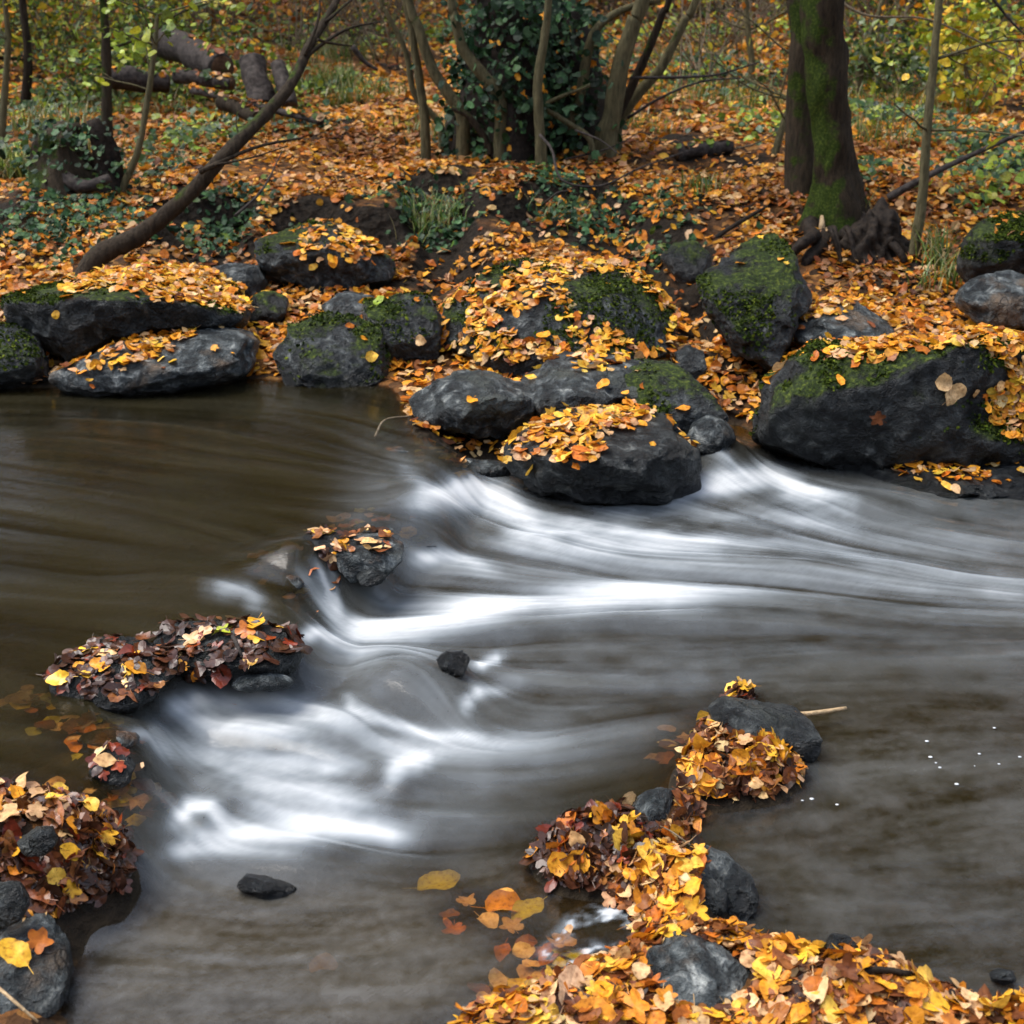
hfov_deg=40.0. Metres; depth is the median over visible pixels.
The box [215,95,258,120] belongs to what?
fallen log
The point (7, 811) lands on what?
fallen leaf
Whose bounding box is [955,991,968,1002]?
fallen leaf
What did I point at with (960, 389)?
fallen leaf
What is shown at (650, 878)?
fallen leaf
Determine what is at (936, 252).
grass
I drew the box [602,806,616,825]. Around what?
fallen leaf
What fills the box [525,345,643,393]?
fallen leaves
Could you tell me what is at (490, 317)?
fallen leaves
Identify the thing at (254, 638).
fallen leaf
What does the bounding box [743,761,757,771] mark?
fallen leaf
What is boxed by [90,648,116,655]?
fallen leaf
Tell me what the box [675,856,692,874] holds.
fallen leaf
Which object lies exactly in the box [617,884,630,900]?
fallen leaf
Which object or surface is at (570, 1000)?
leaf litter
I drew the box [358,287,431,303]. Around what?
fallen leaves
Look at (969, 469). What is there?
fallen leaves
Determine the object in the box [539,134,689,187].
branch
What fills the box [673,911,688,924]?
fallen leaf
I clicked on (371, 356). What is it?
fallen leaf
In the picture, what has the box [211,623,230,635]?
fallen leaf
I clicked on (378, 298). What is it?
fallen leaf
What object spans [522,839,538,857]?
fallen leaf
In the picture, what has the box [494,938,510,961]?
fallen leaf
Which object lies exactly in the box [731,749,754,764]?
fallen leaf
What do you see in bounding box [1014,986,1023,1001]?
fallen leaf
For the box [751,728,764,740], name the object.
fallen leaf
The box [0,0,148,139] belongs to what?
sapling
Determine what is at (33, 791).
fallen leaf
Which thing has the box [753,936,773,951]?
fallen leaf
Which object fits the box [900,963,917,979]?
fallen leaf
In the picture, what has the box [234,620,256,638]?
fallen leaf
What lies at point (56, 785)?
fallen leaf
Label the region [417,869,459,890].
fallen leaf
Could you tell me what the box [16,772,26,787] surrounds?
fallen leaf
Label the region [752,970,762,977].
fallen leaf
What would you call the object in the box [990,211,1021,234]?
fallen leaves
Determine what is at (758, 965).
fallen leaf
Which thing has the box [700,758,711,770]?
fallen leaf
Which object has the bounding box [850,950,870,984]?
fallen leaf
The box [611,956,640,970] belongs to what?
fallen leaf
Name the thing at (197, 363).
boulder
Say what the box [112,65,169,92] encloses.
fallen log
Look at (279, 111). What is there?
fallen log
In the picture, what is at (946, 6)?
bush
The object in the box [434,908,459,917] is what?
fallen leaf
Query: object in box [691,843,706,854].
fallen leaf
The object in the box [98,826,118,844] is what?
fallen leaf
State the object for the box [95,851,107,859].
fallen leaf
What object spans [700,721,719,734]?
fallen leaf
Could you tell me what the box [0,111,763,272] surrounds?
ground ivy
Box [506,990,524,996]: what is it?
fallen leaf
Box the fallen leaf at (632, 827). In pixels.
[627,820,640,837]
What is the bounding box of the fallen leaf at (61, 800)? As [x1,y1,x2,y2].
[56,792,69,801]
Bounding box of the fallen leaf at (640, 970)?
[626,962,649,979]
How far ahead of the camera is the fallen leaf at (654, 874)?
3.75 m
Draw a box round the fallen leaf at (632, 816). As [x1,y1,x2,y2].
[628,810,640,821]
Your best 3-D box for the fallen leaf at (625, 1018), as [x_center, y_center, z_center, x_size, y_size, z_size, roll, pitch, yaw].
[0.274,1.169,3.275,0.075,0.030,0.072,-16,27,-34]
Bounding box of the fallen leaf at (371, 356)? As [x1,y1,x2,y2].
[364,351,378,361]
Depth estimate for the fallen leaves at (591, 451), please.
6.53 m
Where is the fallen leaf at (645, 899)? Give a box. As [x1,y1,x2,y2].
[635,893,650,908]
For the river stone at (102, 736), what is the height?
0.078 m
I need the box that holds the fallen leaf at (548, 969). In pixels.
[545,965,552,975]
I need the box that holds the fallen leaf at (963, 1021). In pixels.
[960,1019,969,1023]
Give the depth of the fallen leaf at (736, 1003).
3.29 m
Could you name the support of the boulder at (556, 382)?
on the ground at (105, 930)
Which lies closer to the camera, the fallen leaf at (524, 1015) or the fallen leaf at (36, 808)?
the fallen leaf at (524, 1015)
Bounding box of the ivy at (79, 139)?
[0,116,177,193]
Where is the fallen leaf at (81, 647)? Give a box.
[78,646,97,651]
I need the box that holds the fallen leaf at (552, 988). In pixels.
[530,979,557,998]
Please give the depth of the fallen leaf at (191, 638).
4.72 m
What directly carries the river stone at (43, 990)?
on the ground at (105, 930)
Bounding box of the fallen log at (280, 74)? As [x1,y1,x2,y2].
[270,59,297,107]
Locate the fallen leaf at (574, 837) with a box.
[568,824,585,846]
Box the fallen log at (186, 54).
[151,28,233,74]
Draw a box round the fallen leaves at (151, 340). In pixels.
[51,324,259,388]
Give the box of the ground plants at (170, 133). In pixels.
[0,12,468,182]
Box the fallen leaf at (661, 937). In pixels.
[642,927,668,943]
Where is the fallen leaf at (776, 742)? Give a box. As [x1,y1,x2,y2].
[767,736,780,750]
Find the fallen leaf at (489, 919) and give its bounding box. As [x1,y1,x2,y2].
[474,911,498,928]
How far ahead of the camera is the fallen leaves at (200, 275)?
7.82 m
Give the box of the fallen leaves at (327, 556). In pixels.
[306,524,356,570]
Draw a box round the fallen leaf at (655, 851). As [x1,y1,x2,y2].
[646,848,663,869]
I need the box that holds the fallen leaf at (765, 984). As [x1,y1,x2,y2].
[759,968,778,1001]
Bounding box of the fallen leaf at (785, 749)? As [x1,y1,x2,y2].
[781,739,792,757]
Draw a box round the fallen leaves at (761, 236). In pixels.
[725,231,788,263]
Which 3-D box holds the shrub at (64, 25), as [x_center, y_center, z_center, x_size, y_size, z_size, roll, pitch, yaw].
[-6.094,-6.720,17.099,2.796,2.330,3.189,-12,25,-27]
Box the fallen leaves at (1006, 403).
[759,322,1023,440]
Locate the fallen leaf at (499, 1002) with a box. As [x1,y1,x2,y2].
[484,1000,504,1021]
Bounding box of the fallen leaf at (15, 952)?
[0,938,33,973]
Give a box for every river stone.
[0,880,29,927]
[0,913,73,1017]
[17,826,57,856]
[48,636,178,724]
[77,727,139,749]
[88,748,135,791]
[153,619,303,681]
[230,673,294,692]
[237,873,296,899]
[286,575,303,592]
[302,529,349,553]
[336,531,403,582]
[350,521,399,533]
[357,569,386,586]
[385,446,407,452]
[436,649,469,676]
[452,458,509,476]
[633,787,673,821]
[646,931,749,1007]
[674,345,706,378]
[686,415,735,453]
[700,875,727,915]
[701,845,758,922]
[708,696,822,762]
[824,933,857,949]
[989,968,1015,985]
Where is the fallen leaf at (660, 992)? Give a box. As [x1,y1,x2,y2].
[656,984,677,1005]
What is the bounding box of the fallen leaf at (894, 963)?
[884,960,900,968]
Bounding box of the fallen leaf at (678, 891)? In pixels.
[669,880,683,894]
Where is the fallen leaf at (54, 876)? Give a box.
[47,867,67,885]
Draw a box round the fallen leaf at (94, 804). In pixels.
[81,795,98,810]
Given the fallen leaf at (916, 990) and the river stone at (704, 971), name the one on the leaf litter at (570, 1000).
the fallen leaf at (916, 990)
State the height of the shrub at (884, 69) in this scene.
1.193 m
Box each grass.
[0,27,995,244]
[893,218,963,293]
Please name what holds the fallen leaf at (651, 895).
on the leaf litter at (570, 1000)
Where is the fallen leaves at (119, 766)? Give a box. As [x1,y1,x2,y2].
[85,739,130,780]
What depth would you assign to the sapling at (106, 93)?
11.41 m
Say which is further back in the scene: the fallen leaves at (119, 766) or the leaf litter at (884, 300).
the leaf litter at (884, 300)
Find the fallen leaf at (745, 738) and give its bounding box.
[736,733,752,744]
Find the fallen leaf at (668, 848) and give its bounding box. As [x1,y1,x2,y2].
[660,846,673,852]
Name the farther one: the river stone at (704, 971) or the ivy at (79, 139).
the ivy at (79, 139)
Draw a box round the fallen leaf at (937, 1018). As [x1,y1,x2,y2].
[924,1007,947,1023]
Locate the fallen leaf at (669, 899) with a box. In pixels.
[657,890,675,906]
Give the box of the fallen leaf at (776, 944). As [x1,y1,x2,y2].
[761,938,786,953]
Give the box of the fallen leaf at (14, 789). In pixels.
[10,784,24,797]
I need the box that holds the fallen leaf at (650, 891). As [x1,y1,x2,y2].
[644,884,657,902]
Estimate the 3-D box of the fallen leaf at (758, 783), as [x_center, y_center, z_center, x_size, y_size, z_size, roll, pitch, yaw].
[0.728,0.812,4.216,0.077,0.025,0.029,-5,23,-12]
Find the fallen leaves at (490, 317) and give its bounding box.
[441,254,680,365]
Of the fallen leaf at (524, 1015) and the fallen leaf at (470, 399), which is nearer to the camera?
the fallen leaf at (524, 1015)
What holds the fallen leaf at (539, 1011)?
on the leaf litter at (570, 1000)
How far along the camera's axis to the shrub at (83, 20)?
18.06 m
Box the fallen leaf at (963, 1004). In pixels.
[952,991,970,1007]
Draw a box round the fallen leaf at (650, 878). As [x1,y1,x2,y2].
[639,876,654,884]
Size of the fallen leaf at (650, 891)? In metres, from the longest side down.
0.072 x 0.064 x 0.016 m
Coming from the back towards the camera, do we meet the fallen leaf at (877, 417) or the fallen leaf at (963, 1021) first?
the fallen leaf at (877, 417)
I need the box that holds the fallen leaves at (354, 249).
[254,217,388,269]
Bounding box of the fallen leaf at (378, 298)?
[373,295,383,304]
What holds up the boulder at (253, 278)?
on the leaf litter at (884, 300)
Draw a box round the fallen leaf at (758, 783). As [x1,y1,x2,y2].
[746,777,763,788]
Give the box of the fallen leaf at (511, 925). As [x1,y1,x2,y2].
[499,917,523,933]
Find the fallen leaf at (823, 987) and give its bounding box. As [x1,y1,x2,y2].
[802,965,827,1003]
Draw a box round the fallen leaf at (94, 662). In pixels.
[87,657,104,669]
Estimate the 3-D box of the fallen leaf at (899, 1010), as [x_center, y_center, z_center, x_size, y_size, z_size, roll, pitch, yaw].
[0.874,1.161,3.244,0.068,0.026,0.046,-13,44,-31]
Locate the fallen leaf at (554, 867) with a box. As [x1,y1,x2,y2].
[547,852,570,876]
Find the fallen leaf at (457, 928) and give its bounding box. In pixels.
[441,917,465,934]
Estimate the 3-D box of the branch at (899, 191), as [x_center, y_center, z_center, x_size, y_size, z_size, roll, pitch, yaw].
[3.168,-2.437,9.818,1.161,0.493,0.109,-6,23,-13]
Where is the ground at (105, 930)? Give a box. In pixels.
[0,0,1023,1023]
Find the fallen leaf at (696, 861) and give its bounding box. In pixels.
[688,856,703,867]
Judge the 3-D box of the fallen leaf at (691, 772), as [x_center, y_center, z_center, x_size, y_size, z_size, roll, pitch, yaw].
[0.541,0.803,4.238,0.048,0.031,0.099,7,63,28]
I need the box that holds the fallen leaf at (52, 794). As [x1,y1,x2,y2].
[45,792,63,798]
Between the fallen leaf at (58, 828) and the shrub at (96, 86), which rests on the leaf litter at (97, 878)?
the fallen leaf at (58, 828)
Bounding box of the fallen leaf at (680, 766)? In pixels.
[676,757,688,771]
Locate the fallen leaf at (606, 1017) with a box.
[599,1003,613,1019]
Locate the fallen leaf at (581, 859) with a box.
[569,847,584,866]
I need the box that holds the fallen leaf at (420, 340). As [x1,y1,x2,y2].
[414,334,426,345]
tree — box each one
[74,0,379,274]
[378,0,699,166]
[784,0,909,268]
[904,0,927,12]
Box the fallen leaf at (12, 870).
[7,864,25,874]
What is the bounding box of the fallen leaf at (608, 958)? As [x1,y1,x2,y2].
[604,956,620,963]
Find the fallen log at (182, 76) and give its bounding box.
[172,69,235,89]
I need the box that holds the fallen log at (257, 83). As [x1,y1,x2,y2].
[238,53,274,103]
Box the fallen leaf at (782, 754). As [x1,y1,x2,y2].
[779,748,784,760]
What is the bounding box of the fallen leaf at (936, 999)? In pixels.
[903,991,949,1011]
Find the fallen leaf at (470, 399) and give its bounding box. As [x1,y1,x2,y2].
[467,395,477,402]
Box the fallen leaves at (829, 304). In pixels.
[798,288,891,328]
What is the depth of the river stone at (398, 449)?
6.58 m
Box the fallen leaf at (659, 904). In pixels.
[657,890,680,911]
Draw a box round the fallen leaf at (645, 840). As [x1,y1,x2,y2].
[643,838,650,844]
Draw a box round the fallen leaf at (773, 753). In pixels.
[764,747,776,756]
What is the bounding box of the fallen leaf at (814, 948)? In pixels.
[796,937,821,952]
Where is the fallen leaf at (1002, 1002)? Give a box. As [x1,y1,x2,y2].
[977,995,1010,1007]
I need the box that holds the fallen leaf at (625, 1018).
[619,1009,637,1022]
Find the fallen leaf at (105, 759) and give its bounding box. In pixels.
[93,753,123,766]
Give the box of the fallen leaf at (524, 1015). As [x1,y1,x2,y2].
[520,1003,538,1017]
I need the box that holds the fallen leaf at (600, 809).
[591,804,606,824]
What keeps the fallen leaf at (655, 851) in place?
on the leaf litter at (570, 1000)
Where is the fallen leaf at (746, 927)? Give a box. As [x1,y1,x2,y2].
[731,922,754,932]
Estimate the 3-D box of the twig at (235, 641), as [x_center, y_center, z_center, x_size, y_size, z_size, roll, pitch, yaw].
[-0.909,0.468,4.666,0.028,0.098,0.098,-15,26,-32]
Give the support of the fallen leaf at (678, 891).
on the leaf litter at (570, 1000)
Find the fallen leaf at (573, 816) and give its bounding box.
[556,811,575,824]
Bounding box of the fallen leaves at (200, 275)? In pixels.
[0,262,254,318]
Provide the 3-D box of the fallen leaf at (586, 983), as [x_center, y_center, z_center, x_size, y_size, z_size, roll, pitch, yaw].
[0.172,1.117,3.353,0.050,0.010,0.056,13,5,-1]
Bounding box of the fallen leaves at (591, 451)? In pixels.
[499,397,699,475]
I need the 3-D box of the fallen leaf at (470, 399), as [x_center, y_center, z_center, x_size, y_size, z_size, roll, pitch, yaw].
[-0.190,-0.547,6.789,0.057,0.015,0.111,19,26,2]
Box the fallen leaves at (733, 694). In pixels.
[726,691,797,712]
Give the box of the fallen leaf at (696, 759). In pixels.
[692,756,699,767]
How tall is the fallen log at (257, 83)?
0.557 m
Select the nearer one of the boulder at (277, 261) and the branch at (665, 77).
the boulder at (277, 261)
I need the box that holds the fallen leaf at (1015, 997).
[1004,988,1023,999]
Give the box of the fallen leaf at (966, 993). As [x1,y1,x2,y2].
[961,987,978,1000]
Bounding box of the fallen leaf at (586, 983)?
[578,978,594,986]
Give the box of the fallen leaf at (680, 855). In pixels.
[670,848,686,856]
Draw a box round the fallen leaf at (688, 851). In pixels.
[672,848,691,854]
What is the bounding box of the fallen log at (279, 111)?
[189,87,323,125]
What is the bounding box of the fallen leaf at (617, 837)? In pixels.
[613,828,637,850]
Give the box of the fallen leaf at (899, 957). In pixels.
[887,951,913,968]
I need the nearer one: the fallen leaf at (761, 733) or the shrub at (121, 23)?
the fallen leaf at (761, 733)
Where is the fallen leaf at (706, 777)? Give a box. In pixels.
[701,772,715,788]
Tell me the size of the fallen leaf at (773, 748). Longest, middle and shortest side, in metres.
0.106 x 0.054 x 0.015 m
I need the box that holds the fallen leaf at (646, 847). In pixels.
[637,842,660,860]
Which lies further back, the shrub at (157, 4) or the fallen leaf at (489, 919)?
the shrub at (157, 4)
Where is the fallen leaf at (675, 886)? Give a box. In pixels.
[667,878,678,890]
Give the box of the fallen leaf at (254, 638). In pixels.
[247,634,264,642]
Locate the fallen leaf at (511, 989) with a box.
[498,985,518,993]
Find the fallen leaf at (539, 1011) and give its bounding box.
[522,1001,542,1014]
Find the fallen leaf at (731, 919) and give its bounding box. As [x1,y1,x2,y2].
[718,916,746,932]
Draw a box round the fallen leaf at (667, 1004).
[653,984,673,1010]
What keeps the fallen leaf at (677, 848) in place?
on the leaf litter at (570, 1000)
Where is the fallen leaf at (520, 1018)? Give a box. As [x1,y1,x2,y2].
[515,1016,533,1019]
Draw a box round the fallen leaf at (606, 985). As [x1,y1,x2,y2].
[594,980,614,999]
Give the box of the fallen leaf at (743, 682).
[737,679,752,690]
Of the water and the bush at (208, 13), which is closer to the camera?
the water
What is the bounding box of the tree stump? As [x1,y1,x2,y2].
[28,118,127,199]
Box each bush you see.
[0,0,125,43]
[162,0,266,31]
[224,0,447,63]
[272,0,472,50]
[418,0,788,93]
[685,0,785,45]
[729,0,944,56]
[870,0,1023,57]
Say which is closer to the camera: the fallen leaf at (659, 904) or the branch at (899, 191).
the fallen leaf at (659, 904)
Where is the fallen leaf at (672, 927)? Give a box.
[658,923,684,937]
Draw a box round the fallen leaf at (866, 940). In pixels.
[851,934,872,945]
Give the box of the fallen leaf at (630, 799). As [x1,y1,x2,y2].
[622,791,635,804]
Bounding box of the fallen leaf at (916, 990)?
[897,982,927,998]
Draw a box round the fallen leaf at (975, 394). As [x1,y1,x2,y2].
[973,390,979,397]
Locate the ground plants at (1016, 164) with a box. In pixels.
[603,34,1023,189]
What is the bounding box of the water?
[0,383,1023,1023]
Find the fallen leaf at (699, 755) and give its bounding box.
[695,749,702,762]
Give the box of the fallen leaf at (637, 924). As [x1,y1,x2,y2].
[632,918,646,929]
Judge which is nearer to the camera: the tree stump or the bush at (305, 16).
the tree stump
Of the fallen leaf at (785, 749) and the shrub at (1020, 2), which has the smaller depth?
the fallen leaf at (785, 749)
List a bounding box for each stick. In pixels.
[801,706,846,716]
[858,966,912,976]
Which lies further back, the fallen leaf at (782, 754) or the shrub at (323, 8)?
the shrub at (323, 8)
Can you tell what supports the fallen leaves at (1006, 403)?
on the boulder at (815, 412)
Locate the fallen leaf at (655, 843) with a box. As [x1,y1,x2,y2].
[652,840,669,848]
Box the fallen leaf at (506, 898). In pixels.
[471,887,519,911]
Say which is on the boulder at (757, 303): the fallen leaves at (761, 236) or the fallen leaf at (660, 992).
the fallen leaves at (761, 236)
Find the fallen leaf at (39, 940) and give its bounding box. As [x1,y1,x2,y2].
[27,927,53,953]
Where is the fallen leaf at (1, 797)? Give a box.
[0,794,2,809]
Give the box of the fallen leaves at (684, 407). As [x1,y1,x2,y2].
[625,358,719,410]
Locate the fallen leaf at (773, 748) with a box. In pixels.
[755,742,781,765]
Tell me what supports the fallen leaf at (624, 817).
on the leaf litter at (599, 849)
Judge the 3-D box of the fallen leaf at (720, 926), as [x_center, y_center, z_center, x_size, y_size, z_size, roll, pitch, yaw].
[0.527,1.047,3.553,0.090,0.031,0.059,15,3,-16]
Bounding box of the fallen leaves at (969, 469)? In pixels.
[891,460,1023,493]
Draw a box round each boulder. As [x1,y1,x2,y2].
[0,265,250,361]
[0,320,49,389]
[48,327,259,396]
[213,262,267,297]
[250,291,288,323]
[254,218,396,291]
[272,310,390,387]
[321,291,374,319]
[362,290,443,363]
[409,369,536,438]
[441,256,676,376]
[504,405,701,505]
[521,351,644,416]
[623,356,728,436]
[660,239,711,283]
[695,232,812,369]
[749,327,1023,470]
[794,295,893,345]
[836,464,1023,511]
[954,270,1023,328]
[956,210,1023,282]
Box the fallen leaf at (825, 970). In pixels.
[821,966,844,988]
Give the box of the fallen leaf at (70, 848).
[60,842,79,860]
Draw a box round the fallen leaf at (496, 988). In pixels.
[488,985,510,992]
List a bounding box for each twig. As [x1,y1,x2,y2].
[0,987,38,1022]
[32,60,84,90]
[231,634,242,659]
[374,415,411,437]
[375,59,405,67]
[399,166,411,177]
[540,951,553,968]
[541,190,568,206]
[564,129,643,159]
[660,826,690,845]
[734,132,776,148]
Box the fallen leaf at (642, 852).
[637,840,652,858]
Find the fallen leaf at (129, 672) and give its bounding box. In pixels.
[121,664,134,676]
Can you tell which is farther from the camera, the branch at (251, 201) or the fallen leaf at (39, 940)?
the branch at (251, 201)
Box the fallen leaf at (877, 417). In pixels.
[869,411,885,424]
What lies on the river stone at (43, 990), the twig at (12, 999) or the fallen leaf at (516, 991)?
the twig at (12, 999)
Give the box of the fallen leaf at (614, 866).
[604,860,622,871]
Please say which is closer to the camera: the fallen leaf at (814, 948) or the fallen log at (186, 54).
the fallen leaf at (814, 948)
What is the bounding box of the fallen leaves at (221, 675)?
[149,613,312,688]
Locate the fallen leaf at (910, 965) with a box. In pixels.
[907,959,916,970]
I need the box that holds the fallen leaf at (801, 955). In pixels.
[793,948,807,962]
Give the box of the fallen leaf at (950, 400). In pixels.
[945,390,957,405]
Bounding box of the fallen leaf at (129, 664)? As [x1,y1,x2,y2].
[124,660,153,674]
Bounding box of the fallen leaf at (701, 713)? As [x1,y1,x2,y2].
[696,710,708,719]
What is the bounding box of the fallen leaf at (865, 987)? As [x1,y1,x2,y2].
[842,976,884,993]
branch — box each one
[234,151,281,216]
[350,44,377,70]
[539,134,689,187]
[574,129,619,154]
[627,77,739,118]
[630,61,759,79]
[714,201,775,237]
[844,3,1023,62]
[886,130,1023,200]
[992,0,1023,34]
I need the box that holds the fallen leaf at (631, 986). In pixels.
[623,980,645,991]
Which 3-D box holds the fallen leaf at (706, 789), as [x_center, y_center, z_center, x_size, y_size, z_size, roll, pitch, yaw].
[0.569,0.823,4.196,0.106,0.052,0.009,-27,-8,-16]
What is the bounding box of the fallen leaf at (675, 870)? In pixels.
[671,861,689,875]
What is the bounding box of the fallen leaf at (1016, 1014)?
[1005,1005,1023,1018]
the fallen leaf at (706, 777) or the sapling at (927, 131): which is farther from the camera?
the sapling at (927, 131)
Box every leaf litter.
[0,0,1023,461]
[0,775,144,920]
[447,715,1023,1023]
[519,679,757,892]
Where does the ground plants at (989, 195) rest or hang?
on the ground at (105, 930)
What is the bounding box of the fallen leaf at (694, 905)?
[684,896,709,920]
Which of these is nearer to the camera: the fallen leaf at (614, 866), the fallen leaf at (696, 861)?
the fallen leaf at (696, 861)
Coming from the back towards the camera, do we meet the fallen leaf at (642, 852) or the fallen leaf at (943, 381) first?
the fallen leaf at (943, 381)
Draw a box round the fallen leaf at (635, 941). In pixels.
[627,937,639,949]
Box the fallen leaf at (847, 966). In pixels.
[834,952,861,979]
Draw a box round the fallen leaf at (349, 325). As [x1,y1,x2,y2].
[345,322,353,327]
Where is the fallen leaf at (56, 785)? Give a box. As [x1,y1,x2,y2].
[52,782,67,792]
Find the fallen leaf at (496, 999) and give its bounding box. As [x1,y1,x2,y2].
[489,991,520,1005]
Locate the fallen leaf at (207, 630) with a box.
[198,625,211,639]
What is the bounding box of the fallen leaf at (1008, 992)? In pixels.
[991,989,1012,1000]
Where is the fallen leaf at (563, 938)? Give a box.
[547,924,576,947]
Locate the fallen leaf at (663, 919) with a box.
[660,911,676,923]
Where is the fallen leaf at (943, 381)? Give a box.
[935,373,952,397]
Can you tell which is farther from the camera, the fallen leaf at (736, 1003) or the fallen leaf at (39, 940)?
the fallen leaf at (39, 940)
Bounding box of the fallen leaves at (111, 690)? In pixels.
[37,631,185,702]
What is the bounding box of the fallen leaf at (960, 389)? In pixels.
[950,383,966,398]
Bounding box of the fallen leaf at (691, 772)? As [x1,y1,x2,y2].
[685,762,697,782]
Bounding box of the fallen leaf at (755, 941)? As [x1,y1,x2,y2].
[743,934,770,951]
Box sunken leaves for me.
[24,455,692,997]
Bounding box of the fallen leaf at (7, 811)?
[0,803,16,821]
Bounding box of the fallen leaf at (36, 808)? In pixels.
[28,801,47,817]
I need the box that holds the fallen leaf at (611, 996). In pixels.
[601,990,618,1006]
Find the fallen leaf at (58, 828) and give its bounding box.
[54,825,62,836]
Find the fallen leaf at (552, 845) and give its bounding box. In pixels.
[546,842,562,851]
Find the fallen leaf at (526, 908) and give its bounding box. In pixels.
[511,897,545,920]
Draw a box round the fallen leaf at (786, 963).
[777,956,808,968]
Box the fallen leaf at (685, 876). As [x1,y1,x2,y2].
[678,872,690,884]
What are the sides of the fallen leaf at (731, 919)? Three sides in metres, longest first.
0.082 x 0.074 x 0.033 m
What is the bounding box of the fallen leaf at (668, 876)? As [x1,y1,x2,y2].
[662,868,677,885]
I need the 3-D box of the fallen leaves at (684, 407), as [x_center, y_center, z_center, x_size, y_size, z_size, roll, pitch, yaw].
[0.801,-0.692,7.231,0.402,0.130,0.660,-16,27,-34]
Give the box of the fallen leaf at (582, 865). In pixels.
[566,850,597,872]
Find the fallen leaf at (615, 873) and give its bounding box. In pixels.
[612,857,622,882]
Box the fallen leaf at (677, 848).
[665,845,685,856]
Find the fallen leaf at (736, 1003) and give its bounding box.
[711,1000,743,1020]
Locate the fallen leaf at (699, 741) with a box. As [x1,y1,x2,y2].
[692,733,711,749]
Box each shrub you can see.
[0,0,118,45]
[0,0,126,74]
[11,31,168,110]
[14,0,145,45]
[31,0,177,27]
[32,0,189,60]
[69,18,206,97]
[110,0,244,64]
[132,0,235,23]
[157,0,317,34]
[158,5,291,113]
[218,28,321,112]
[258,0,398,57]
[261,0,370,19]
[293,0,439,39]
[590,0,696,23]
[642,0,787,56]
[649,0,788,27]
[657,0,721,19]
[767,0,917,46]
[844,10,1019,102]
[846,0,962,35]
[846,0,1011,38]
[884,0,1023,80]
[892,0,1023,37]
[901,0,1023,114]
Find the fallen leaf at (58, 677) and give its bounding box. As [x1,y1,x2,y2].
[45,670,77,685]
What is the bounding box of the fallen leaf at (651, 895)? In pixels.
[641,883,654,899]
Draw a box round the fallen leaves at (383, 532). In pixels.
[340,524,393,551]
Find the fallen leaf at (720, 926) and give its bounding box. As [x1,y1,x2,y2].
[706,920,735,931]
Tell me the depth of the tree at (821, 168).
9.77 m
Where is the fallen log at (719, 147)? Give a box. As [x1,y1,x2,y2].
[672,140,733,160]
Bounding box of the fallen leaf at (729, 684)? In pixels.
[724,681,735,691]
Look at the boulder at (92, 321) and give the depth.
7.52 m
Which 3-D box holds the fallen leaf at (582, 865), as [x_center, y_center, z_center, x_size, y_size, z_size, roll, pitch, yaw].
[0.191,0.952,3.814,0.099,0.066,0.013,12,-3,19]
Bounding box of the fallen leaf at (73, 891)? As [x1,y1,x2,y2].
[62,879,81,898]
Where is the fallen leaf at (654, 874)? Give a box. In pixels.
[644,852,663,878]
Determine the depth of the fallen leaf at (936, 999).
3.28 m
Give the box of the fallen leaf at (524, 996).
[505,994,532,1004]
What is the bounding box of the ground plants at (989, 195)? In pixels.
[0,7,1023,215]
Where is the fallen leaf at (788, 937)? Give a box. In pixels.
[773,932,804,948]
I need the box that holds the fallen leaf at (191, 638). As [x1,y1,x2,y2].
[179,630,204,645]
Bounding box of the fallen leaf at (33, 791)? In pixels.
[28,787,48,797]
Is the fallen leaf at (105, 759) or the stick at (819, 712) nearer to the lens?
the fallen leaf at (105, 759)
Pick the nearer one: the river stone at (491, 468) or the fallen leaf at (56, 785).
the fallen leaf at (56, 785)
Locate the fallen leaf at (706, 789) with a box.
[687,778,716,795]
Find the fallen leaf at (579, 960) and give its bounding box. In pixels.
[573,954,590,967]
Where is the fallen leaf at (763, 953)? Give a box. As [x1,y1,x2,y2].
[755,948,775,961]
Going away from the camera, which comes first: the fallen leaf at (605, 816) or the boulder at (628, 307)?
the fallen leaf at (605, 816)
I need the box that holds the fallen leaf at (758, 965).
[751,956,781,980]
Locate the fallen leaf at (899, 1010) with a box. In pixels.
[878,1007,902,1023]
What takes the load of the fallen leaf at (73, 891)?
on the leaf litter at (97, 878)
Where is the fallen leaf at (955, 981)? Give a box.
[949,977,961,987]
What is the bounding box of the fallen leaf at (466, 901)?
[456,893,475,906]
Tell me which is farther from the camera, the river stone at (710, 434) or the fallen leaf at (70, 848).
the river stone at (710, 434)
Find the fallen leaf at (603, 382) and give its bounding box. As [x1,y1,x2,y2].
[596,378,609,388]
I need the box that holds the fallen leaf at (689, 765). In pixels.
[686,755,697,771]
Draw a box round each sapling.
[0,0,32,100]
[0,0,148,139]
[51,0,278,191]
[99,0,252,135]
[655,0,867,157]
[657,0,787,83]
[843,0,980,95]
[868,0,1023,257]
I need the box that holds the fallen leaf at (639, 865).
[634,860,650,875]
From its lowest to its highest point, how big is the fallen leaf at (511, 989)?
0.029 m
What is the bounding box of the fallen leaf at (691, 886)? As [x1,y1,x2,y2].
[682,876,701,899]
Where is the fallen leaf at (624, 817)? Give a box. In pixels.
[612,810,631,829]
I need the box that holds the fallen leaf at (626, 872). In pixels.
[622,867,636,880]

